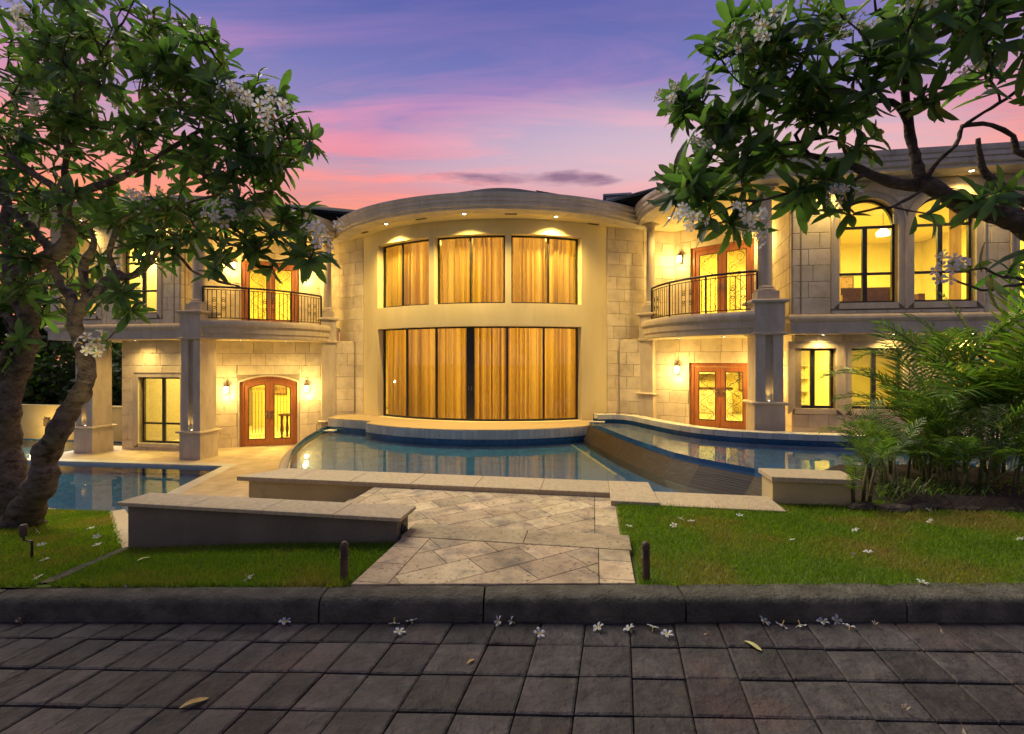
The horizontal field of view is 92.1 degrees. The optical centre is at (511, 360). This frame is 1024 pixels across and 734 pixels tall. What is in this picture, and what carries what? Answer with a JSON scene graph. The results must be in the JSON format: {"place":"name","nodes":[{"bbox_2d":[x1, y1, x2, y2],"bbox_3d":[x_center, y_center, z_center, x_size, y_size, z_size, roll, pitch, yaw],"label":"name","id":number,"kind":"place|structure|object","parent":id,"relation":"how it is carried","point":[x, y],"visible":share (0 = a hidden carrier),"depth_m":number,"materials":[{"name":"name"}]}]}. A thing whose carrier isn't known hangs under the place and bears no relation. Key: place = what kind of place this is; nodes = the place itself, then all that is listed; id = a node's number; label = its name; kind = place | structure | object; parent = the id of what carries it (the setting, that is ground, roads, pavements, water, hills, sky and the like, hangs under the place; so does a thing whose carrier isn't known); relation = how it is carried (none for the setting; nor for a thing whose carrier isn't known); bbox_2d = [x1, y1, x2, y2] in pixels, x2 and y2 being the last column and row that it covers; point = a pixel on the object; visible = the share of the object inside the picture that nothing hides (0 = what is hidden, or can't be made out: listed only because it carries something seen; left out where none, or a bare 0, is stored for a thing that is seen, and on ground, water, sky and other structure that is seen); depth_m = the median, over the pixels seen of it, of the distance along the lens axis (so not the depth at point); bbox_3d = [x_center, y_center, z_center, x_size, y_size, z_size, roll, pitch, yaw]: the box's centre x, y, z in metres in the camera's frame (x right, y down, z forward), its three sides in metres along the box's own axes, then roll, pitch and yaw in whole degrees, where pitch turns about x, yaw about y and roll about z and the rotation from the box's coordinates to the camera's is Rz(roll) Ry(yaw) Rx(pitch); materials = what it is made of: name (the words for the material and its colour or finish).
{"place":"outdoors","nodes":[
{"label":"outdoors","id":0,"kind":"place"},
{"bbox_2d":[20,441,121,447],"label":"garden ground","id":1,"kind":"structure","parent":0,"point":[72,445],"depth_m":17.97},
{"bbox_2d":[0,345,48,403],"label":"shrub","id":2,"kind":"object","parent":1,"relation":"on","point":[42,389],"visible":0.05,"depth_m":20.33,"materials":[{"name":"green plant"}]},
{"bbox_2d":[0,269,50,352],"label":"garden tree","id":3,"kind":"object","parent":1,"relation":"on","point":[7,304],"visible":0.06,"depth_m":23.72,"materials":[{"name":"green plant"}]},
{"bbox_2d":[24,353,75,404],"bbox_3d":[-20.064,1.370,21.265,4.026,3.394,4.095,0,0,0],"label":"shrub","id":4,"kind":"object","parent":1,"relation":"on","point":[40,397],"visible":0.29,"depth_m":20.89,"materials":[{"name":"green plant"}]},
{"bbox_2d":[0,250,121,377],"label":"garden tree","id":5,"kind":"object","parent":1,"relation":"on","point":[51,347],"visible":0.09,"depth_m":23.27,"materials":[{"name":"green plant"}]},
{"bbox_2d":[21,404,121,441],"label":"garden wall","id":6,"kind":"structure","parent":1,"relation":"on","point":[33,416],"depth_m":18.51,"materials":[{"name":"paint"}]},
{"bbox_2d":[30,367,117,404],"bbox_3d":[-19.690,1.680,21.599,5.597,2.768,2.844,0,0,0],"label":"shrub","id":7,"kind":"object","parent":1,"relation":"on","point":[62,385],"visible":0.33,"depth_m":20.94,"materials":[{"name":"green plant"}]},
{"bbox_2d":[38,342,121,379],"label":"garden tree","id":8,"kind":"object","parent":1,"relation":"on","point":[114,345],"visible":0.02,"depth_m":24.76,"materials":[{"name":"green plant"}]},
{"bbox_2d":[55,362,121,405],"bbox_3d":[-17.829,1.338,21.710,4.466,3.451,3.718,0,0,-33],"label":"shrub","id":9,"kind":"object","parent":1,"relation":"on","point":[117,398],"visible":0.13,"depth_m":21.56,"materials":[{"name":"green plant"}]},
{"bbox_2d":[21,438,210,512],"bbox_3d":[-13.421,3.040,14.269,17.122,0.280,6.489,0,0,19],"label":"pool basin","id":10,"kind":"object","parent":1,"relation":"in","point":[104,489],"visible":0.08,"depth_m":12.54,"materials":[{"name":"blue liquid"}]},
{"bbox_2d":[21,439,72,447],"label":"pool water","id":11,"kind":"structure","parent":10,"relation":"in","point":[29,442],"depth_m":17.63,"materials":[{"name":"blue liquid"}]},
{"bbox_2d":[13,141,1023,459],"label":"mansion","id":12,"kind":"structure","parent":1,"relation":"on","point":[185,359],"depth_m":15.00,"materials":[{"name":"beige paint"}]},
{"bbox_2d":[56,239,101,318],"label":"window","id":13,"kind":"structure","parent":12,"relation":"in","point":[98,313],"depth_m":15.08,"materials":[{"name":"brown metal"}]},
{"bbox_2d":[115,236,162,318],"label":"window","id":14,"kind":"structure","parent":12,"relation":"in","point":[118,262],"depth_m":14.91,"materials":[{"name":"brown metal"}]},
{"bbox_2d":[133,372,180,448],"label":"window","id":15,"kind":"structure","parent":12,"relation":"in","point":[136,375],"depth_m":15.85,"materials":[{"name":"brown metal"}]},
{"bbox_2d":[223,382,228,394],"bbox_3d":[-9.292,0.910,16.081,0.190,0.500,0.275,0,0,-13],"label":"wall lantern","id":16,"kind":"object","parent":12,"relation":"attached to","point":[226,388],"depth_m":15.99,"materials":[{"name":"white glass"}]},
{"bbox_2d":[202,286,321,324],"bbox_3d":[-7.589,-1.675,15.410,3.493,1.030,0.581,0,0,-41],"label":"balcony railing","id":17,"kind":"object","parent":12,"relation":"on","point":[290,294],"visible":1,"depth_m":15.13,"materials":[{"name":"black metal"}]},
{"bbox_2d":[238,375,298,447],"bbox_3d":[-8.136,1.700,16.587,1.880,2.420,0.260,0,0,-13],"label":"french door","id":18,"kind":"structure","parent":12,"relation":"in","point":[269,381],"depth_m":16.57,"materials":[{"name":"brown wood"}]},
{"bbox_2d":[241,260,298,322],"bbox_3d":[-8.637,-2.360,17.686,1.840,2.280,0.216,0,0,-26],"label":"french door","id":19,"kind":"structure","parent":12,"relation":"in","point":[245,276],"depth_m":17.65,"materials":[{"name":"brown wood"}]},
{"bbox_2d":[275,385,286,394],"bbox_3d":[-10.209,1.150,21.506,0.880,0.680,0.040,0,0,9],"label":"painting","id":20,"kind":"object","parent":12,"relation":"attached to","point":[280,391],"visible":0.32,"depth_m":21.46,"materials":[{"name":"fabric"}]},
{"bbox_2d":[278,413,289,437],"bbox_3d":[-7.998,2.430,18.358,1.200,0.880,0.440,0,0,9],"label":"console table","id":21,"kind":"object","parent":12,"relation":"on","point":[287,415],"visible":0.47,"depth_m":18.26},
{"bbox_2d":[387,245,404,306],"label":"curtain","id":22,"kind":"object","parent":12,"relation":"hanging from","point":[394,286],"visible":0.51,"depth_m":16.31,"materials":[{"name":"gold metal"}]},
{"bbox_2d":[388,330,410,415],"bbox_3d":[-3.671,0.360,16.249,1.102,2.920,0.258,0,0,35],"label":"curtain","id":23,"kind":"object","parent":12,"relation":"hanging from","point":[396,372],"visible":0.62,"depth_m":16.21,"materials":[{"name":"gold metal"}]},
{"bbox_2d":[383,239,428,307],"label":"window","id":24,"kind":"structure","parent":12,"relation":"in","point":[384,248],"depth_m":15.99,"materials":[{"name":"brown metal"}]},
{"bbox_2d":[405,241,428,304],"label":"curtain","id":25,"kind":"object","parent":12,"relation":"hanging from","point":[416,273],"visible":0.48,"depth_m":15.82,"materials":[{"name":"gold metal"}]},
{"bbox_2d":[410,329,438,417],"bbox_3d":[-2.752,0.360,15.695,1.095,2.920,0.251,0,0,26],"label":"curtain","id":26,"kind":"object","parent":12,"relation":"hanging from","point":[422,379],"visible":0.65,"depth_m":15.69,"materials":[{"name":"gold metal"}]},
{"bbox_2d":[439,328,465,418],"bbox_3d":[-1.781,0.360,15.323,1.063,2.920,0.225,0,0,13],"label":"curtain","id":27,"kind":"object","parent":12,"relation":"hanging from","point":[452,373],"visible":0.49,"depth_m":15.35,"materials":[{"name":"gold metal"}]},
{"bbox_2d":[441,238,468,302],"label":"curtain","id":28,"kind":"object","parent":12,"relation":"hanging from","point":[454,270],"visible":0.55,"depth_m":15.32,"materials":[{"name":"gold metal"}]},
{"bbox_2d":[438,236,504,303],"bbox_3d":[-1.251,-2.730,15.055,2.114,2.060,0.162,0,0,10],"label":"window","id":29,"kind":"structure","parent":12,"relation":"in","point":[470,237],"depth_m":14.98,"materials":[{"name":"brown metal"}]},
{"bbox_2d":[383,326,577,420],"bbox_3d":[-1.184,0.410,15.456,6.403,2.860,0.973,0,0,10],"label":"window","id":30,"kind":"structure","parent":12,"relation":"in","point":[436,328],"depth_m":15.28,"materials":[{"name":"brown metal"}]},
{"bbox_2d":[473,238,503,301],"bbox_3d":[-0.699,-2.730,15.158,1.016,2.260,0.242,0,0,5],"label":"curtain","id":31,"kind":"object","parent":12,"relation":"hanging from","point":[488,269],"visible":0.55,"depth_m":15.15,"materials":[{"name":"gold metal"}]},
{"bbox_2d":[475,328,505,418],"bbox_3d":[-0.684,0.360,15.155,1.119,2.920,0.261,0,0,4],"label":"curtain","id":32,"kind":"object","parent":12,"relation":"hanging from","point":[490,373],"visible":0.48,"depth_m":15.16,"materials":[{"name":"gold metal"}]},
{"bbox_2d":[508,328,540,418],"bbox_3d":[0.378,0.360,15.184,1.094,2.920,0.253,0,0,-7],"label":"curtain","id":33,"kind":"object","parent":12,"relation":"hanging from","point":[524,373],"visible":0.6,"depth_m":15.16,"materials":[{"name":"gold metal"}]},
{"bbox_2d":[513,238,544,301],"bbox_3d":[0.507,-2.730,15.186,1.107,2.260,0.244,0,0,-10],"label":"curtain","id":34,"kind":"object","parent":12,"relation":"hanging from","point":[528,269],"visible":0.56,"depth_m":15.18,"materials":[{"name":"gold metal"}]},
{"bbox_2d":[511,236,577,304],"bbox_3d":[1.010,-2.730,15.111,2.119,2.060,0.162,0,0,-12],"label":"window","id":35,"kind":"structure","parent":12,"relation":"in","point":[576,240],"depth_m":15.06,"materials":[{"name":"brown metal"}]},
{"bbox_2d":[541,328,574,418],"bbox_3d":[1.433,0.360,15.385,1.106,2.920,0.262,0,0,-19],"label":"curtain","id":36,"kind":"object","parent":12,"relation":"hanging from","point":[559,373],"visible":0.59,"depth_m":15.38,"materials":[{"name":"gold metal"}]},
{"bbox_2d":[546,239,572,302],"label":"curtain","id":37,"kind":"object","parent":12,"relation":"hanging from","point":[560,271],"visible":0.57,"depth_m":15.41,"materials":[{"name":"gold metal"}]},
{"bbox_2d":[674,360,679,375],"bbox_3d":[4.867,0.230,14.555,0.190,0.500,0.275,0,0,32],"label":"wall lantern","id":38,"kind":"object","parent":12,"relation":"attached to","point":[677,368],"depth_m":14.48,"materials":[{"name":"white glass"}]},
{"bbox_2d":[676,250,682,264],"bbox_3d":[5.421,-3.300,15.948,0.190,0.500,0.275,0,0,45],"label":"wall lantern","id":39,"kind":"object","parent":12,"relation":"attached to","point":[679,255],"depth_m":15.89,"materials":[{"name":"white metal"}]},
{"bbox_2d":[651,270,757,318],"bbox_3d":[4.857,-1.675,13.328,0.581,1.030,3.493,0,0,-30],"label":"balcony railing","id":40,"kind":"object","parent":12,"relation":"on","point":[685,279],"visible":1,"depth_m":12.88,"materials":[{"name":"black metal"}]},
{"bbox_2d":[690,363,746,429],"bbox_3d":[5.974,1.015,14.152,1.671,1.870,0.216,0,0,32],"label":"french door","id":41,"kind":"structure","parent":12,"relation":"in","point":[720,369],"depth_m":14.16,"materials":[{"name":"brown wood"}]},
{"bbox_2d":[692,239,753,314],"bbox_3d":[6.490,-2.400,15.237,1.920,2.360,0.216,0,0,45],"label":"french door","id":42,"kind":"structure","parent":12,"relation":"in","point":[721,286],"depth_m":15.23,"materials":[{"name":"brown wood"}]},
{"bbox_2d":[801,351,807,404],"bbox_3d":[10.101,0.800,16.242,1.400,2.300,0.300,0,0,10],"label":"display shelf","id":43,"kind":"object","parent":12,"relation":"on","point":[803,378],"depth_m":16.41,"materials":[{"name":"beige wood"}]},
{"bbox_2d":[787,341,843,414],"bbox_3d":[7.558,0.435,12.369,1.280,1.810,0.260,0,0,10],"label":"window","id":44,"kind":"structure","parent":12,"relation":"in","point":[812,346],"depth_m":12.34,"materials":[{"name":"brown metal"}]},
{"bbox_2d":[839,218,840,300],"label":"curtain","id":45,"kind":"object","parent":12,"relation":"hanging from","point":[840,267],"visible":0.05,"depth_m":12.08,"materials":[{"name":"beige fabric"}]},
{"bbox_2d":[841,276,853,287],"bbox_3d":[11.687,-2.600,17.842,1.180,0.840,0.040,0,0,9],"label":"painting","id":46,"kind":"object","parent":12,"relation":"attached to","point":[847,281],"visible":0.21,"depth_m":17.76,"materials":[{"name":"fabric"}]},
{"bbox_2d":[830,190,907,308],"bbox_3d":[8.360,-2.590,11.656,1.600,2.760,0.260,0,0,9],"label":"window","id":47,"kind":"structure","parent":12,"relation":"in","point":[902,262],"depth_m":11.62,"materials":[{"name":"brown metal"}]},
{"bbox_2d":[844,341,911,415],"bbox_3d":[8.922,0.435,12.140,1.490,1.810,0.260,0,0,9],"label":"window","id":48,"kind":"structure","parent":12,"relation":"in","point":[849,346],"depth_m":12.13,"materials":[{"name":"brown metal"}]},
{"bbox_2d":[841,287,924,300],"bbox_3d":[10.350,-1.710,14.096,2.060,0.800,0.850,0,0,10],"label":"sofa","id":49,"kind":"object","parent":12,"relation":"on","point":[873,294],"visible":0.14,"depth_m":14.30,"materials":[{"name":"brown fabric"}]},
{"bbox_2d":[876,228,889,236],"bbox_3d":[10.477,-3.835,13.948,0.340,0.670,0.332,0,0,9],"label":"pendant lamp","id":50,"kind":"object","parent":12,"relation":"hanging from","point":[882,232],"visible":0.82,"depth_m":13.85,"materials":[{"name":"white glass"}]},
{"bbox_2d":[907,186,985,307],"bbox_3d":[9.918,-2.590,11.395,1.600,2.760,0.260,0,0,9],"label":"window","id":51,"kind":"structure","parent":12,"relation":"in","point":[980,232],"depth_m":11.37,"materials":[{"name":"brown metal"}]},
{"bbox_2d":[949,206,961,298],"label":"curtain","id":52,"kind":"object","parent":12,"relation":"hanging from","point":[955,246],"visible":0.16,"depth_m":11.66,"materials":[{"name":"yellow fabric"}]},
{"bbox_2d":[942,340,1015,414],"bbox_3d":[11.054,0.435,11.784,1.490,1.810,0.260,0,0,10],"label":"window","id":53,"kind":"structure","parent":12,"relation":"in","point":[966,340],"depth_m":11.74,"materials":[{"name":"brown metal"}]},
{"bbox_2d":[1010,204,1022,305],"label":"window","id":54,"kind":"structure","parent":12,"relation":"in","point":[1014,243],"depth_m":11.05,"materials":[{"name":"yellow glass"}]},
{"bbox_2d":[27,445,293,497],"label":"terrace","id":55,"kind":"structure","parent":0,"point":[250,460],"depth_m":14.14,"materials":[{"name":"stone"}]},
{"bbox_2d":[26,450,236,493],"bbox_3d":[-9.678,2.933,13.021,11.003,0.134,3.564,0,0,37],"label":"terrace edge","id":56,"kind":"object","parent":55,"relation":"on","point":[216,468],"visible":0.45,"depth_m":13.70,"materials":[{"name":"stone"}]},
{"bbox_2d":[0,508,396,587],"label":"lawn","id":57,"kind":"structure","parent":0,"point":[46,585],"depth_m":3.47,"materials":[{"name":"plant"}]},
{"bbox_2d":[19,524,33,557],"bbox_3d":[-4.273,1.623,4.350,0.113,0.358,0.055,0,0,0],"label":"garden spot","id":58,"kind":"object","parent":57,"relation":"on","point":[23,530],"visible":0.96,"depth_m":4.34,"materials":[{"name":"black metal"}]},
{"bbox_2d":[38,548,128,583],"bbox_3d":[-3.535,1.733,4.170,0.091,0.341,1.502,0,0,-20],"label":"edging strip","id":59,"kind":"object","parent":57,"relation":"on","point":[69,572],"visible":0.42,"depth_m":3.91,"materials":[{"name":"concrete"}]},
{"bbox_2d":[110,509,127,547],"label":"retaining wall","id":60,"kind":"structure","parent":57,"relation":"on","point":[121,519],"depth_m":6.61,"materials":[{"name":"stone"}]},
{"bbox_2d":[0,0,343,528],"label":"plumeria tree","id":61,"kind":"object","parent":57,"relation":"on","point":[62,77],"visible":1,"depth_m":5.74,"materials":[{"name":"green plant"}]},
{"bbox_2d":[117,493,415,548],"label":"wall","id":62,"kind":"structure","parent":57,"relation":"on","point":[165,519],"depth_m":4.62,"materials":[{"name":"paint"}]},
{"bbox_2d":[340,541,348,581],"bbox_3d":[-1.195,1.474,3.520,0.060,0.371,0.059,0,0,0],"label":"bollard light","id":63,"kind":"object","parent":57,"relation":"on","point":[344,550],"visible":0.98,"depth_m":3.50,"materials":[{"name":"brown metal"}]},
{"bbox_2d":[287,426,680,492],"bbox_3d":[-0.918,2.225,10.892,11.470,0.250,8.490,0,0,10],"label":"pool basin","id":64,"kind":"object","parent":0,"point":[348,449],"visible":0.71,"depth_m":11.94,"materials":[{"name":"blue liquid"}]},
{"bbox_2d":[277,431,328,469],"bbox_3d":[-5.087,2.655,11.632,0.705,0.889,8.950,0,0,-14],"label":"spill edge","id":65,"kind":"object","parent":64,"relation":"attached to","point":[285,460],"visible":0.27,"depth_m":12.13,"materials":[{"name":"stone"}]},
{"bbox_2d":[323,414,604,439],"bbox_3d":[-1.688,2.060,14.866,8.900,0.680,3.286,0,0,10],"label":"bay ledge","id":66,"kind":"object","parent":64,"relation":"on","point":[454,430],"visible":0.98,"depth_m":13.76,"materials":[{"name":"stone"}]},
{"bbox_2d":[237,468,786,512],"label":"pool wall","id":67,"kind":"structure","parent":64,"relation":"on","point":[316,485],"depth_m":6.51,"materials":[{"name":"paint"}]},
{"bbox_2d":[571,444,617,474],"bbox_3d":[1.872,2.365,12.023,0.073,0.070,3.964,0,0,-8],"label":"pool rib","id":68,"kind":"object","parent":64,"relation":"on","point":[596,461],"visible":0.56,"depth_m":11.48,"materials":[{"name":"stone"}]},
{"bbox_2d":[583,426,761,495],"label":"spill wall","id":69,"kind":"structure","parent":64,"relation":"on","point":[681,476],"depth_m":9.13,"materials":[{"name":"brown tile"}]},
{"bbox_2d":[758,468,861,506],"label":"planter wall","id":70,"kind":"structure","parent":64,"relation":"on","point":[798,486],"depth_m":5.75,"materials":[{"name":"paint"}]},
{"bbox_2d":[348,487,619,534],"bbox_3d":[-0.412,1.935,5.464,3.120,0.530,1.730,0,0,10],"label":"landing","id":71,"kind":"object","parent":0,"point":[579,514],"visible":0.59,"depth_m":5.53,"materials":[{"name":"stone"}]},
{"bbox_2d":[351,523,634,600],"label":"path","id":72,"kind":"structure","parent":0,"point":[418,554],"depth_m":3.85,"materials":[{"name":"stone"}]},
{"bbox_2d":[0,622,1023,733],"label":"driveway","id":73,"kind":"structure","parent":0,"point":[364,678],"depth_m":2.64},
{"bbox_2d":[180,697,208,707],"bbox_3d":[-1.566,1.685,2.438,0.125,0.017,0.038,0,0,-43],"label":"fallen leaf","id":74,"kind":"object","parent":73,"relation":"on","point":[198,699],"visible":1,"depth_m":2.44,"materials":[{"name":"brown plant"}]},
{"bbox_2d":[0,582,1023,624],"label":"kerb","id":75,"kind":"structure","parent":73,"relation":"on","point":[955,603],"depth_m":3.23,"materials":[{"name":"concrete"}]},
{"bbox_2d":[534,627,544,637],"bbox_3d":[0.170,1.694,3.054,0.076,0.038,0.078,0,29,-37],"label":"fallen flower","id":76,"kind":"object","parent":73,"relation":"on","point":[539,634],"visible":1,"depth_m":3.05,"materials":[{"name":"white plant"}]},
{"bbox_2d":[0,0,1023,362],"label":"sky","id":77,"kind":"structure","parent":0,"point":[409,98],"materials":[{"name":"purple"}]},
{"bbox_2d":[700,372,732,413],"bbox_3d":[6.696,0.850,18.312,2.680,2.200,0.640,0,0,9],"label":"kitchen cabinet","id":78,"kind":"object","parent":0,"point":[709,392],"visible":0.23,"depth_m":17.93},
{"bbox_2d":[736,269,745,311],"bbox_3d":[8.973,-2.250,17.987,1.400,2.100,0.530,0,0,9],"label":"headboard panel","id":79,"kind":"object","parent":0,"point":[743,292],"visible":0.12,"depth_m":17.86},
{"bbox_2d":[591,418,1022,477],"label":"pool basin","id":80,"kind":"object","parent":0,"point":[747,460],"visible":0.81,"depth_m":10.16,"materials":[{"name":"blue tile"}]},
{"bbox_2d":[615,498,1023,586],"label":"lawn","id":81,"kind":"structure","parent":0,"point":[636,574],"depth_m":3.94,"materials":[{"name":"plant"}]},
{"bbox_2d":[641,541,649,581],"bbox_3d":[0.955,1.474,3.520,0.060,0.371,0.059,-1,0,0],"label":"bollard light","id":82,"kind":"object","parent":81,"relation":"on","point":[645,549],"visible":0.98,"depth_m":3.50,"materials":[{"name":"brown metal"}]},
{"bbox_2d":[647,0,1023,312],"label":"plumeria tree","id":83,"kind":"object","parent":81,"relation":"on","point":[765,43],"visible":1,"depth_m":3.21,"materials":[{"name":"green plant"}]},
{"bbox_2d":[848,501,875,511],"bbox_3d":[3.925,1.641,5.521,0.341,0.111,0.202,0,0,-15],"label":"rock","id":84,"kind":"object","parent":81,"relation":"on","point":[865,505],"visible":0.78,"depth_m":5.47,"materials":[{"name":"grey stone"}]},
{"bbox_2d":[840,436,909,501],"bbox_3d":[4.064,1.285,5.695,0.826,0.873,0.757,0,0,0],"label":"areca palm","id":85,"kind":"object","parent":81,"relation":"on","point":[876,452],"visible":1,"depth_m":5.67,"materials":[{"name":"green plant"}]},
{"bbox_2d":[874,503,914,512],"bbox_3d":[4.217,1.640,5.439,0.429,0.112,0.212,0,0,4],"label":"rock","id":86,"kind":"object","parent":81,"relation":"on","point":[891,507],"visible":0.75,"depth_m":5.40,"materials":[{"name":"grey stone"}]},
{"bbox_2d":[825,464,1023,513],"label":"planting bed","id":87,"kind":"object","parent":81,"relation":"on","point":[988,500],"visible":0.28,"depth_m":5.74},
{"bbox_2d":[817,399,916,489],"bbox_3d":[4.510,1.114,6.356,1.011,1.217,0.851,0,0,15],"label":"areca palm","id":88,"kind":"object","parent":87,"relation":"on","point":[852,435],"visible":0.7,"depth_m":6.33,"materials":[{"name":"green plant"}]},
{"bbox_2d":[839,416,940,495],"bbox_3d":[4.546,1.201,6.003,0.968,1.042,0.809,0,0,-13],"label":"areca palm","id":89,"kind":"object","parent":87,"relation":"on","point":[885,475],"visible":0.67,"depth_m":5.94,"materials":[{"name":"green plant"}]},
{"bbox_2d":[857,383,960,477],"bbox_3d":[5.107,0.999,6.463,0.932,1.445,1.104,0,0,21],"label":"areca palm","id":90,"kind":"object","parent":87,"relation":"on","point":[889,466],"visible":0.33,"depth_m":6.40,"materials":[{"name":"green plant"}]},
{"bbox_2d":[816,310,1023,470],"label":"areca palm","id":91,"kind":"object","parent":87,"relation":"on","point":[937,341],"visible":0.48,"depth_m":6.79,"materials":[{"name":"green plant"}]},
{"bbox_2d":[832,350,1009,472],"bbox_3d":[5.467,0.783,6.816,2.065,1.878,1.744,0,0,45],"label":"areca palm","id":92,"kind":"object","parent":87,"relation":"on","point":[898,406],"visible":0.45,"depth_m":7.02,"materials":[{"name":"green plant"}]},
{"bbox_2d":[896,431,964,486],"bbox_3d":[5.241,1.309,6.148,0.797,0.826,0.721,0,0,0],"label":"areca palm","id":93,"kind":"object","parent":87,"relation":"on","point":[923,461],"visible":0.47,"depth_m":6.12,"materials":[{"name":"green plant"}]},
{"bbox_2d":[883,373,984,480],"bbox_3d":[5.292,0.947,6.299,1.422,1.550,1.109,0,0,-41],"label":"areca palm","id":94,"kind":"object","parent":87,"relation":"on","point":[957,410],"visible":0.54,"depth_m":6.25,"materials":[{"name":"green plant"}]},
{"bbox_2d":[867,473,1023,500],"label":"ground cover","id":95,"kind":"object","parent":87,"relation":"on","point":[890,490],"visible":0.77,"depth_m":5.81,"materials":[{"name":"green plant"}]},
{"bbox_2d":[868,260,1023,476],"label":"areca palm","id":96,"kind":"object","parent":87,"relation":"on","point":[1014,329],"visible":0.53,"depth_m":6.44,"materials":[{"name":"green plant"}]},
{"bbox_2d":[906,412,1008,491],"bbox_3d":[5.320,1.192,5.924,0.736,1.061,1.003,0,0,-32],"label":"areca palm","id":97,"kind":"object","parent":87,"relation":"on","point":[968,457],"visible":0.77,"depth_m":5.84,"materials":[{"name":"green plant"}]},
{"bbox_2d":[900,371,1023,488],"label":"areca palm","id":98,"kind":"object","parent":87,"relation":"on","point":[1009,421],"visible":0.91,"depth_m":5.85,"materials":[{"name":"green plant"}]},
{"bbox_2d":[908,312,1023,472],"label":"areca palm","id":99,"kind":"object","parent":87,"relation":"on","point":[965,371],"visible":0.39,"depth_m":6.12,"materials":[{"name":"green plant"}]},
{"bbox_2d":[946,403,1023,486],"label":"areca palm","id":100,"kind":"object","parent":87,"relation":"on","point":[1017,470],"visible":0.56,"depth_m":5.85,"materials":[{"name":"green plant"}]},
{"bbox_2d":[912,503,939,510],"bbox_3d":[4.635,1.640,5.508,0.440,0.114,0.187,0,0,-14],"label":"rock","id":101,"kind":"object","parent":81,"relation":"on","point":[929,506],"visible":0.51,"depth_m":5.44,"materials":[{"name":"grey stone"}]},
{"bbox_2d":[1002,507,1017,512],"bbox_3d":[5.381,1.639,5.406,0.366,0.110,0.198,0,0,6],"label":"rock","id":102,"kind":"object","parent":81,"relation":"on","point":[1010,509],"visible":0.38,"depth_m":5.33,"materials":[{"name":"grey stone"}]},
{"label":"right terrace","id":103,"kind":"structure","parent":0,"visible":0},
{"bbox_2d":[593,413,1018,455],"bbox_3d":[7.474,2.164,11.642,12.053,1.072,2.593,0,0,26],"label":"pool coping","id":104,"kind":"object","parent":103,"relation":"on","point":[771,439],"visible":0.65,"depth_m":11.41,"materials":[{"name":"stone"}]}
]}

